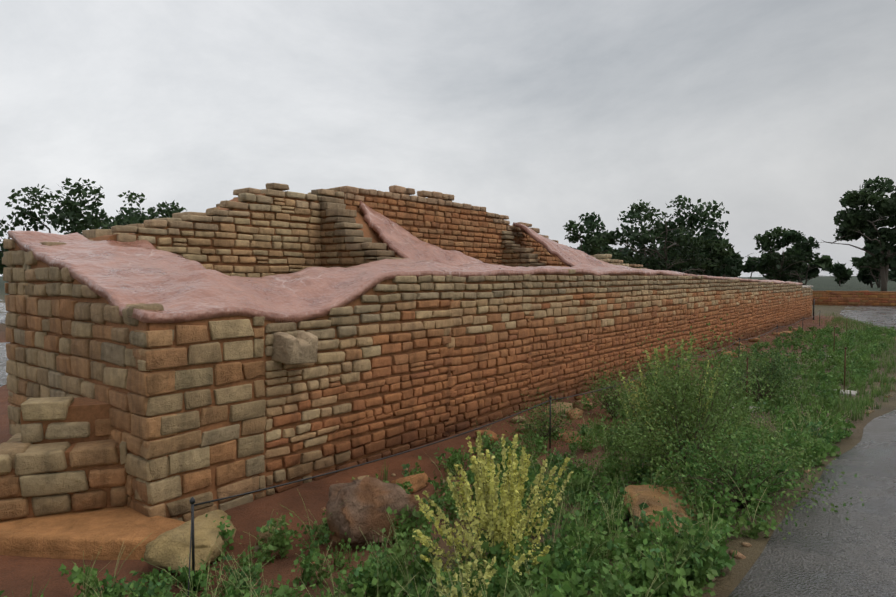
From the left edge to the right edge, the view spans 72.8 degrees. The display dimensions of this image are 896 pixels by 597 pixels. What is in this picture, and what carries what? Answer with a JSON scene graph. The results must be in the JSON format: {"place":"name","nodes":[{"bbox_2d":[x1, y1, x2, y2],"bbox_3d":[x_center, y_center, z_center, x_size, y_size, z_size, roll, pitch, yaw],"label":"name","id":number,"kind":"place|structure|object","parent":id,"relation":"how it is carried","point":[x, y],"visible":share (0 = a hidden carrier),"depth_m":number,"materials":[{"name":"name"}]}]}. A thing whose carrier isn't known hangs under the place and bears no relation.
{"place":"outdoors","nodes":[
{"label":"outdoors","id":0,"kind":"place"},
{"bbox_2d":[0,299,9,386],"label":"path","id":1,"kind":"structure","parent":0,"point":[3,361],"depth_m":18.69,"materials":[{"name":"grey concrete"}]},
{"bbox_2d":[0,397,128,520],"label":"stone blocks","id":2,"kind":"structure","parent":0,"point":[28,461],"depth_m":5.88,"materials":[{"name":"beige stone"}]},
{"bbox_2d":[0,276,895,596],"bbox_3d":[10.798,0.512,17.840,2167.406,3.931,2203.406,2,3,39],"label":"ground","id":3,"kind":"structure","parent":0,"point":[18,574],"depth_m":6.30,"materials":[{"name":"brown soil"}]},
{"bbox_2d":[0,506,184,559],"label":"stone slab","id":4,"kind":"structure","parent":3,"relation":"on","point":[75,535],"depth_m":5.40,"materials":[{"name":"brown stone"}]},
{"bbox_2d":[0,443,128,520],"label":"joint","id":5,"kind":"object","parent":4,"relation":"on","point":[107,490],"visible":0.04,"depth_m":5.93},
{"bbox_2d":[21,397,111,443],"bbox_3d":[-3.866,1.302,6.394,0.933,0.440,0.500,-1,2,-21],"label":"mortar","id":6,"kind":"object","parent":5,"relation":"on","point":[86,409],"visible":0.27,"depth_m":6.19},
{"bbox_2d":[9,242,272,517],"bbox_3d":[-3.977,0.864,7.569,4.040,3.231,1.350,2,3,39],"label":"joint","id":7,"kind":"object","parent":3,"relation":"on","point":[212,487],"visible":0.04,"depth_m":6.41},
{"bbox_2d":[8,193,565,342],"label":"stone wall","id":8,"kind":"structure","parent":3,"relation":"on","point":[108,237],"depth_m":10.64,"materials":[{"name":"brown stone"}]},
{"bbox_2d":[2,183,812,521],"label":"brick wall","id":9,"kind":"structure","parent":3,"relation":"on","point":[144,405],"depth_m":8.54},
{"bbox_2d":[271,331,317,364],"bbox_3d":[-1.762,0.551,6.926,0.440,0.370,0.448,2,3,39],"label":"protruding stone","id":10,"kind":"object","parent":9,"relation":"attached to","point":[301,347],"visible":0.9,"depth_m":6.75,"materials":[{"name":"beige stone"}]},
{"bbox_2d":[321,210,395,266],"bbox_3d":[-1.460,-0.348,11.246,2.150,2.783,0.900,2,3,39],"label":"sun temple cross","id":11,"kind":"object","parent":9,"relation":"on","point":[368,231],"depth_m":11.34,"materials":[{"name":"brown stone"}]},
{"bbox_2d":[8,201,802,322],"bbox_3d":[6.818,-1.335,20.737,3.943,2.221,35.652,2,3,39],"label":"wall capping","id":12,"kind":"object","parent":9,"relation":"on","point":[179,288],"visible":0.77,"depth_m":7.73,"materials":[{"name":"pink concrete"}]},
{"bbox_2d":[501,246,546,265],"bbox_3d":[2.338,-0.289,15.960,2.150,2.321,0.900,2,3,39],"label":"sun temple cross","id":13,"kind":"object","parent":9,"relation":"on","point":[519,258],"depth_m":15.97,"materials":[{"name":"brown stone"}]},
{"bbox_2d":[0,314,895,596],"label":"vegetation","id":14,"kind":"object","parent":3,"relation":"on","point":[508,530],"depth_m":5.11,"materials":[{"name":"green plant"}]},
{"bbox_2d":[0,176,895,290],"bbox_3d":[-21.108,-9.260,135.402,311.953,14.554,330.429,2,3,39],"label":"tree","id":15,"kind":"object","parent":3,"relation":"on","point":[690,247],"depth_m":54.34,"materials":[{"name":"green plant"}]},
{"bbox_2d":[96,273,810,505],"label":"stone wall","id":16,"kind":"structure","parent":3,"relation":"on","point":[144,326],"depth_m":9.12,"materials":[{"name":"brown stone"}]},
{"bbox_2d":[12,313,895,596],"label":"grass tufts","id":17,"kind":"object","parent":3,"relation":"on","point":[876,391],"visible":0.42,"depth_m":11.70,"materials":[{"name":"green plant"}]},
{"bbox_2d":[188,314,819,595],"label":"rope fence","id":18,"kind":"object","parent":3,"relation":"on","point":[192,500],"visible":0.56,"depth_m":5.77,"materials":[{"name":"metal"}]},
{"bbox_2d":[125,325,895,591],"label":"rocks","id":19,"kind":"object","parent":3,"relation":"on","point":[368,501],"visible":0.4,"depth_m":5.46,"materials":[{"name":"brown stone"}]},
{"bbox_2d":[732,338,856,412],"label":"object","id":20,"kind":"object","parent":3,"relation":"on","point":[853,393],"visible":0.1,"depth_m":11.71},
{"bbox_2d":[746,323,846,403],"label":"stakes","id":21,"kind":"object","parent":3,"relation":"on","point":[845,348],"visible":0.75,"depth_m":11.85,"materials":[{"name":"black metal"}]},
{"bbox_2d":[812,299,814,319],"bbox_3d":[20.662,0.609,34.308,0.129,1.180,0.129,1,2,16],"label":"post","id":22,"kind":"object","parent":3,"relation":"on","point":[813,308],"visible":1,"depth_m":34.28,"materials":[{"name":"metal"}]},
{"bbox_2d":[0,0,895,276],"label":"sky","id":23,"kind":"structure","parent":0,"point":[543,114],"materials":[{"name":"grey"}]},
{"bbox_2d":[728,305,895,596],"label":"path","id":24,"kind":"structure","parent":0,"point":[835,554],"depth_m":4.42,"materials":[{"name":"grey asphalt"}]},
{"bbox_2d":[811,291,895,305],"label":"ruin wall","id":25,"kind":"structure","parent":0,"point":[853,301],"depth_m":50.40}
]}

